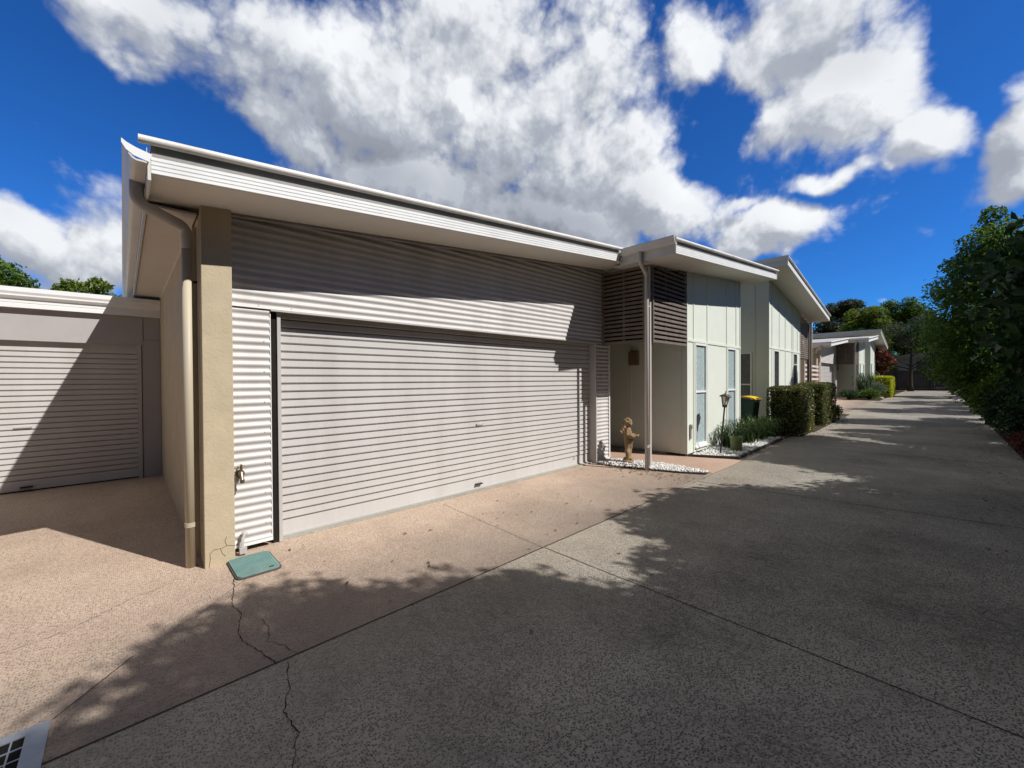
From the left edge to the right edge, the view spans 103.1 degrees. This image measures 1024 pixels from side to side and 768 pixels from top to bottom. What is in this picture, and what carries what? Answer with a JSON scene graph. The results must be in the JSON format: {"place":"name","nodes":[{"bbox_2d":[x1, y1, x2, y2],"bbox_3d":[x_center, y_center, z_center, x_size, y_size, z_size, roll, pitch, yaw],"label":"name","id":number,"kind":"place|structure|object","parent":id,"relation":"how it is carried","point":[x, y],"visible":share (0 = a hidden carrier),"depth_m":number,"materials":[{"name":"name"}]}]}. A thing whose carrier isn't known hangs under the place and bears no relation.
{"place":"outdoors","nodes":[
{"label":"outdoors","id":0,"kind":"place"},
{"bbox_2d":[0,285,161,492],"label":"garage","id":1,"kind":"structure","parent":0,"point":[80,390],"depth_m":6.62,"materials":[{"name":"paint"}]},
{"bbox_2d":[0,340,138,492],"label":"garage door","id":2,"kind":"structure","parent":1,"relation":"in","point":[69,411],"depth_m":6.57,"materials":[{"name":"paint"}]},
{"bbox_2d":[0,383,946,765],"bbox_3d":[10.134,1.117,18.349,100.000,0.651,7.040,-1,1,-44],"label":"garage apron","id":3,"kind":"object","parent":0,"point":[76,555],"visible":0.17,"depth_m":3.42,"materials":[{"name":"beige concrete"}]},
{"bbox_2d":[0,255,40,288],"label":"background tree","id":4,"kind":"object","parent":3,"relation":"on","point":[17,279],"visible":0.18,"depth_m":13.07,"materials":[{"name":"green plant"}]},
{"bbox_2d":[48,276,121,296],"bbox_3d":[-17.697,-1.510,17.916,3.516,6.253,3.687,0,1,1],"label":"background tree","id":5,"kind":"object","parent":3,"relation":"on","point":[95,283],"visible":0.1,"depth_m":17.05,"materials":[{"name":"green plant"}]},
{"bbox_2d":[53,656,132,718],"bbox_3d":[-2.305,1.667,2.258,0.005,0.001,0.469,0,1,-4],"label":"expansion joint","id":6,"kind":"object","parent":3,"relation":"on","point":[90,689],"visible":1,"depth_m":2.21,"materials":[{"name":"concrete"}]},
{"bbox_2d":[231,579,274,661],"bbox_3d":[-1.932,1.659,2.908,0.115,0.001,1.421,-1,1,-43],"label":"crack","id":7,"kind":"object","parent":3,"relation":"on","point":[239,626],"visible":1,"depth_m":2.70,"materials":[{"name":"black concrete"}]},
{"bbox_2d":[227,551,281,579],"bbox_3d":[-2.359,1.644,3.716,0.350,0.026,0.500,-1,1,-44],"label":"pit lid","id":8,"kind":"object","parent":3,"relation":"on","point":[251,565],"visible":1,"depth_m":3.67,"materials":[{"name":"green plastic"}]},
{"bbox_2d":[261,618,293,651],"bbox_3d":[-1.576,1.659,2.667,0.575,0.001,0.078,0,1,39],"label":"crack","id":9,"kind":"object","parent":3,"relation":"on","point":[271,641],"visible":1,"depth_m":2.62,"materials":[{"name":"concrete"}]},
{"bbox_2d":[41,501,648,764],"bbox_3d":[-4.320,1.705,-0.380,17.200,0.001,0.010,-1,1,-44],"label":"expansion joint","id":10,"kind":"object","parent":3,"relation":"on","point":[292,655],"visible":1,"depth_m":2.41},
{"bbox_2d":[283,462,592,539],"bbox_3d":[-0.457,1.640,6.305,5.630,0.062,0.175,-1,1,-44],"label":"garage threshold","id":11,"kind":"object","parent":3,"relation":"on","point":[391,511],"visible":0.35,"depth_m":5.42,"materials":[{"name":"grey concrete"}]},
{"bbox_2d":[121,134,778,568],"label":"townhouse","id":12,"kind":"structure","parent":3,"relation":"on","point":[335,352],"depth_m":5.16,"materials":[{"name":"metal"}]},
{"bbox_2d":[280,312,589,535],"bbox_3d":[-0.469,0.342,6.295,5.637,2.542,0.075,-1,1,-44],"label":"garage door","id":13,"kind":"structure","parent":12,"relation":"in","point":[378,417],"depth_m":5.47,"materials":[{"name":"paint"}]},
{"bbox_2d":[695,343,708,448],"bbox_3d":[4.289,0.254,9.245,0.720,2.340,0.100,-1,1,-44],"label":"window","id":14,"kind":"structure","parent":12,"relation":"in","point":[700,349],"depth_m":9.29,"materials":[{"name":"glass"}]},
{"bbox_2d":[727,347,735,435],"bbox_3d":[5.729,0.232,10.625,0.690,2.340,0.100,-1,1,-44],"label":"window","id":15,"kind":"structure","parent":12,"relation":"in","point":[731,352],"depth_m":10.69,"materials":[{"name":"glass"}]},
{"bbox_2d":[289,478,773,631],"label":"leaf litter","id":16,"kind":"object","parent":3,"relation":"on","point":[347,582],"visible":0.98,"depth_m":4.41,"materials":[{"name":"brown plant"}]},
{"bbox_2d":[596,458,707,473],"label":"white pebbles","id":17,"kind":"object","parent":3,"relation":"on","point":[616,462],"visible":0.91,"depth_m":7.71,"materials":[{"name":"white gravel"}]},
{"bbox_2d":[619,417,638,462],"bbox_3d":[2.335,1.115,8.034,0.354,0.904,0.332,0,1,29],"label":"cherub statue","id":18,"kind":"object","parent":17,"relation":"on","point":[629,436],"visible":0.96,"depth_m":7.99,"materials":[{"name":"stone"}]},
{"bbox_2d":[607,464,704,474],"bbox_3d":[2.607,1.586,7.489,1.717,0.050,0.092,0,1,27],"label":"bed edging","id":19,"kind":"object","parent":3,"relation":"on","point":[681,472],"visible":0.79,"depth_m":7.33,"materials":[{"name":"grey concrete"}]},
{"bbox_2d":[580,463,736,488],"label":"leaf litter","id":20,"kind":"object","parent":3,"relation":"on","point":[651,474],"visible":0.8,"depth_m":7.19,"materials":[{"name":"brown plant"}]},
{"bbox_2d":[650,464,732,500],"bbox_3d":[3.282,1.583,6.934,3.900,0.012,0.016,-1,1,-44],"label":"expansion joint","id":21,"kind":"object","parent":3,"relation":"on","point":[689,483],"visible":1,"depth_m":6.47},
{"bbox_2d":[687,432,795,458],"bbox_3d":[6.287,1.482,10.549,6.156,0.140,0.896,-1,1,-44],"label":"bed edging","id":22,"kind":"object","parent":3,"relation":"on","point":[744,454],"visible":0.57,"depth_m":8.71,"materials":[{"name":"grey concrete"}]},
{"bbox_2d":[741,396,761,426],"bbox_3d":[7.010,0.910,12.284,0.630,1.100,0.808,-1,1,-44],"label":"wheelie bin","id":23,"kind":"object","parent":3,"relation":"on","point":[750,407],"visible":0.3,"depth_m":11.99,"materials":[{"name":"green plastic"}]},
{"bbox_2d":[741,255,830,420],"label":"townhouse","id":24,"kind":"structure","parent":3,"relation":"on","point":[778,312],"depth_m":13.44,"materials":[{"name":"white paint"}]},
{"bbox_2d":[741,352,751,398],"bbox_3d":[7.580,-0.083,13.603,0.050,1.910,0.810,-1,1,-44],"label":"window","id":25,"kind":"structure","parent":24,"relation":"in","point":[746,358],"depth_m":13.41,"materials":[{"name":"grey glass"}]},
{"bbox_2d":[774,350,778,385],"bbox_3d":[8.850,-0.015,13.616,0.680,2.240,0.100,-1,1,-44],"label":"window","id":26,"kind":"structure","parent":24,"relation":"in","point":[776,352],"depth_m":13.70,"materials":[{"name":"grey glass"}]},
{"bbox_2d":[793,353,796,389],"bbox_3d":[10.738,-0.044,15.425,0.650,2.240,0.100,-1,1,-44],"label":"window","id":27,"kind":"structure","parent":24,"relation":"in","point":[795,354],"depth_m":15.55,"materials":[{"name":"grey glass"}]},
{"bbox_2d":[802,361,819,381],"bbox_3d":[14.277,0.118,19.366,3.410,2.350,0.080,-1,1,-44],"label":"slatted fence","id":28,"kind":"object","parent":3,"relation":"on","point":[804,373],"visible":0.32,"depth_m":19.60,"materials":[{"name":"white wood"}]},
{"bbox_2d":[801,322,823,333],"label":"background tree","id":29,"kind":"object","parent":3,"relation":"on","point":[813,332],"depth_m":54.15,"materials":[{"name":"green plant"}]},
{"bbox_2d":[800,335,878,398],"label":"townhouse","id":30,"kind":"structure","parent":3,"relation":"on","point":[839,360],"depth_m":27.20,"materials":[{"name":"white paint"}]},
{"bbox_2d":[821,362,831,381],"bbox_3d":[19.743,-0.186,25.667,5.637,2.542,0.075,-1,1,-44],"label":"garage door","id":31,"kind":"structure","parent":30,"relation":"in","point":[826,368],"depth_m":26.12,"materials":[{"name":"paint"}]},
{"bbox_2d":[813,299,865,333],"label":"background tree","id":32,"kind":"object","parent":3,"relation":"on","point":[838,311],"visible":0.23,"depth_m":53.98,"materials":[{"name":"green plant"}]},
{"bbox_2d":[812,329,887,376],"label":"townhouse","id":33,"kind":"structure","parent":3,"relation":"on","point":[880,342],"depth_m":33.64,"materials":[{"name":"white paint"}]},
{"bbox_2d":[836,305,893,349],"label":"background tree","id":34,"kind":"object","parent":3,"relation":"on","point":[871,317],"visible":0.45,"depth_m":45.90,"materials":[{"name":"green plant"}]},
{"bbox_2d":[853,328,895,375],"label":"background tree","id":35,"kind":"object","parent":3,"relation":"on","point":[885,339],"visible":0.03,"depth_m":42.81,"materials":[{"name":"green plant"}]},
{"bbox_2d":[879,355,901,376],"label":"background tree","id":36,"kind":"object","parent":3,"relation":"on","point":[892,368],"visible":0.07,"depth_m":41.49,"materials":[{"name":"green plant"}]},
{"bbox_2d":[880,296,929,354],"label":"background tree","id":37,"kind":"object","parent":3,"relation":"on","point":[908,310],"visible":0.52,"depth_m":46.41,"materials":[{"name":"green plant"}]},
{"bbox_2d":[893,353,933,385],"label":"distant house","id":38,"kind":"structure","parent":3,"relation":"on","point":[906,358],"depth_m":45.53,"materials":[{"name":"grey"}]},
{"bbox_2d":[917,362,926,370],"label":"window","id":39,"kind":"structure","parent":38,"relation":"in","point":[919,363],"depth_m":45.06,"materials":[{"name":"black glass"}]},
{"bbox_2d":[888,347,946,381],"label":"background tree","id":40,"kind":"object","parent":3,"relation":"on","point":[924,351],"visible":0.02,"depth_m":52.73,"materials":[{"name":"green plant"}]},
{"bbox_2d":[878,315,964,390],"bbox_3d":[36.236,-2.787,36.573,3.214,6.918,7.871,-1,1,-44],"label":"forked tree","id":41,"kind":"object","parent":3,"relation":"on","point":[896,327],"visible":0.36,"depth_m":36.73,"materials":[{"name":"green plant"}]},
{"bbox_2d":[956,391,1023,459],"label":"garden bed","id":42,"kind":"object","parent":3,"relation":"on","point":[1020,455],"depth_m":10.76,"materials":[{"name":"soil"}]},
{"bbox_2d":[909,282,978,367],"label":"background tree","id":43,"kind":"object","parent":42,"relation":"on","point":[918,334],"visible":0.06,"depth_m":41.50,"materials":[{"name":"green plant"}]},
{"bbox_2d":[909,205,1023,424],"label":"pointed tree","id":44,"kind":"object","parent":42,"relation":"on","point":[990,236],"visible":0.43,"depth_m":13.28,"materials":[{"name":"green plant"}]},
{"bbox_2d":[963,363,1007,427],"bbox_3d":[14.825,0.297,12.238,1.937,2.201,1.711,-1,1,-44],"label":"edge shrub","id":45,"kind":"object","parent":42,"relation":"on","point":[983,383],"visible":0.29,"depth_m":12.30,"materials":[{"name":"green plant"}]},
{"bbox_2d":[953,211,1023,406],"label":"screening tree","id":46,"kind":"object","parent":42,"relation":"on","point":[1008,301],"visible":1,"depth_m":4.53,"materials":[{"name":"green plant"}]},
{"bbox_2d":[974,370,1022,432],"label":"edge shrub","id":47,"kind":"object","parent":42,"relation":"on","point":[1005,391],"visible":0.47,"depth_m":10.61,"materials":[{"name":"green plant"}]},
{"bbox_2d":[990,386,1023,437],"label":"edge shrub","id":48,"kind":"object","parent":42,"relation":"on","point":[1014,415],"visible":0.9,"depth_m":9.01,"materials":[{"name":"green plant"}]},
{"bbox_2d":[1003,431,1023,454],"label":"red shrub","id":49,"kind":"object","parent":42,"relation":"on","point":[1018,442],"visible":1,"depth_m":8.08,"materials":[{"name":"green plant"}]},
{"bbox_2d":[0,0,1023,353],"label":"sky","id":50,"kind":"structure","parent":0,"point":[853,141],"materials":[{"name":"blue"}]},
{"bbox_2d":[41,387,1023,767],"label":"driveway","id":51,"kind":"structure","parent":0,"point":[597,667],"depth_m":2.56,"materials":[{"name":"grey concrete"}]},
{"bbox_2d":[0,719,50,767],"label":"drain grate","id":52,"kind":"object","parent":51,"relation":"on","point":[24,748],"visible":1,"depth_m":1.86,"materials":[{"name":"metal"}]},
{"bbox_2d":[283,663,299,767],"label":"crack","id":53,"kind":"object","parent":51,"relation":"on","point":[287,716],"visible":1,"depth_m":2.03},
{"bbox_2d":[547,548,1023,737],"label":"expansion joint","id":54,"kind":"object","parent":51,"relation":"on","point":[814,654],"visible":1,"depth_m":2.42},
{"bbox_2d":[698,481,1018,527],"bbox_3d":[4.551,1.596,5.415,3.918,0.001,0.012,0,1,39],"label":"expansion joint","id":55,"kind":"object","parent":51,"relation":"on","point":[871,506],"visible":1,"depth_m":5.25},
{"bbox_2d":[879,370,976,390],"bbox_3d":[37.029,-0.340,39.334,0.131,1.970,14.545,-1,1,-44],"label":"timber fence","id":56,"kind":"object","parent":51,"relation":"on","point":[929,385],"visible":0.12,"depth_m":38.22,"materials":[{"name":"brown wood"}]},
{"bbox_2d":[914,413,1023,666],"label":"leaf litter","id":57,"kind":"object","parent":51,"relation":"on","point":[992,490],"visible":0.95,"depth_m":6.37,"materials":[{"name":"brown plant"}]},
{"bbox_2d":[605,446,741,473],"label":"entry path","id":58,"kind":"structure","parent":0,"point":[711,465],"depth_m":8.38,"materials":[{"name":"beige concrete"}]},
{"bbox_2d":[718,431,792,450],"bbox_3d":[6.258,1.508,10.535,6.020,0.107,0.820,-1,1,-44],"label":"garden bed","id":59,"kind":"object","parent":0,"point":[781,435],"visible":0.14,"depth_m":11.63,"materials":[{"name":"soil"}]},
{"bbox_2d":[719,391,731,454],"bbox_3d":[4.689,0.868,8.926,0.257,1.432,0.397,0,1,29],"label":"garden lamp","id":60,"kind":"object","parent":59,"relation":"on","point":[725,396],"visible":0.96,"depth_m":8.91,"materials":[{"name":"black metal"}]},
{"bbox_2d":[709,424,763,447],"bbox_3d":[5.170,1.254,9.602,1.325,0.534,1.438,-1,1,-44],"label":"strappy plant","id":61,"kind":"object","parent":59,"relation":"on","point":[726,440],"visible":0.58,"depth_m":9.57,"materials":[{"name":"green plant"}]},
{"bbox_2d":[693,436,780,455],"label":"grey white pebbles","id":62,"kind":"object","parent":59,"relation":"on","point":[727,451],"visible":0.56,"depth_m":9.26,"materials":[{"name":"white gravel"}]},
{"bbox_2d":[729,435,742,450],"bbox_3d":[5.068,1.347,9.186,0.270,0.345,0.270,-1,1,-44],"label":"garden pot","id":63,"kind":"object","parent":62,"relation":"on","point":[736,442],"visible":0.86,"depth_m":9.09,"materials":[{"name":"ceramic"}]},
{"bbox_2d":[720,417,775,442],"bbox_3d":[5.881,1.181,10.198,1.436,0.640,1.587,-1,1,-44],"label":"strappy plant","id":64,"kind":"object","parent":62,"relation":"on","point":[749,438],"visible":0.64,"depth_m":10.14,"materials":[{"name":"green plant"}]},
{"bbox_2d":[734,414,786,439],"bbox_3d":[6.483,1.150,10.847,1.471,0.664,1.619,0,1,3],"label":"strappy plant","id":65,"kind":"object","parent":62,"relation":"on","point":[763,435],"visible":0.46,"depth_m":10.71,"materials":[{"name":"green plant"}]},
{"bbox_2d":[756,416,786,437],"bbox_3d":[6.977,1.176,11.114,0.968,0.590,1.088,-1,1,-44],"label":"strappy plant","id":66,"kind":"object","parent":59,"relation":"on","point":[773,432],"visible":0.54,"depth_m":11.00,"materials":[{"name":"green plant"}]},
{"bbox_2d":[765,385,814,435],"bbox_3d":[8.207,0.747,11.969,1.688,1.455,0.998,-1,1,-44],"label":"clipped hedge","id":67,"kind":"object","parent":59,"relation":"on","point":[791,404],"visible":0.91,"depth_m":11.49,"materials":[{"name":"green plant"}]},
{"bbox_2d":[811,414,849,431],"bbox_3d":[10.871,1.361,15.344,7.100,0.124,2.100,-1,1,-44],"label":"garden bed","id":68,"kind":"object","parent":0,"point":[817,427],"visible":0.14,"depth_m":13.76,"materials":[{"name":"soil"}]},
{"bbox_2d":[794,382,836,425],"bbox_3d":[10.741,0.657,14.386,2.492,1.486,0.979,-1,1,-44],"label":"clipped hedge","id":69,"kind":"object","parent":68,"relation":"on","point":[824,401],"visible":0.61,"depth_m":13.61,"materials":[{"name":"green plant"}]},
{"bbox_2d":[833,405,843,417],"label":"shrub","id":70,"kind":"object","parent":68,"relation":"on","point":[838,410],"visible":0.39,"depth_m":15.40,"materials":[{"name":"green plant"}]},
{"bbox_2d":[844,389,905,400],"bbox_3d":[30.107,0.797,33.311,22.506,0.286,2.122,-1,1,-43],"label":"garden bed","id":71,"kind":"object","parent":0,"point":[896,392],"visible":0.2,"depth_m":27.10,"materials":[{"name":"soil"}]},
{"bbox_2d":[838,389,860,399],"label":"shrub","id":72,"kind":"object","parent":71,"relation":"on","point":[850,395],"visible":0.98,"depth_m":26.12,"materials":[{"name":"green plant"}]},
{"bbox_2d":[844,371,883,398],"bbox_3d":[23.549,0.050,27.231,2.079,1.842,2.281,0,1,23],"label":"silver flax","id":73,"kind":"object","parent":71,"relation":"on","point":[864,382],"visible":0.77,"depth_m":27.14,"materials":[{"name":"green plant"}]},
{"bbox_2d":[856,388,880,398],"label":"shrub","id":74,"kind":"object","parent":71,"relation":"on","point":[871,394],"visible":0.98,"depth_m":26.02,"materials":[{"name":"green plant"}]},
{"bbox_2d":[868,382,887,394],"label":"silver shrub","id":75,"kind":"object","parent":71,"relation":"on","point":[879,386],"visible":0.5,"depth_m":26.98,"materials":[{"name":"green plant"}]},
{"bbox_2d":[871,375,894,397],"bbox_3d":[26.373,0.171,28.992,3.130,1.575,1.366,-1,1,-44],"label":"golden hedge","id":76,"kind":"object","parent":71,"relation":"on","point":[889,382],"visible":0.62,"depth_m":27.86,"materials":[{"name":"yellow plant"}]},
{"bbox_2d":[875,348,897,375],"bbox_3d":[32.345,-1.280,35.985,1.996,4.014,2.531,-1,1,-30],"label":"red leaved tree","id":77,"kind":"object","parent":71,"relation":"on","point":[885,358],"visible":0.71,"depth_m":35.37,"materials":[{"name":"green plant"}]}
]}

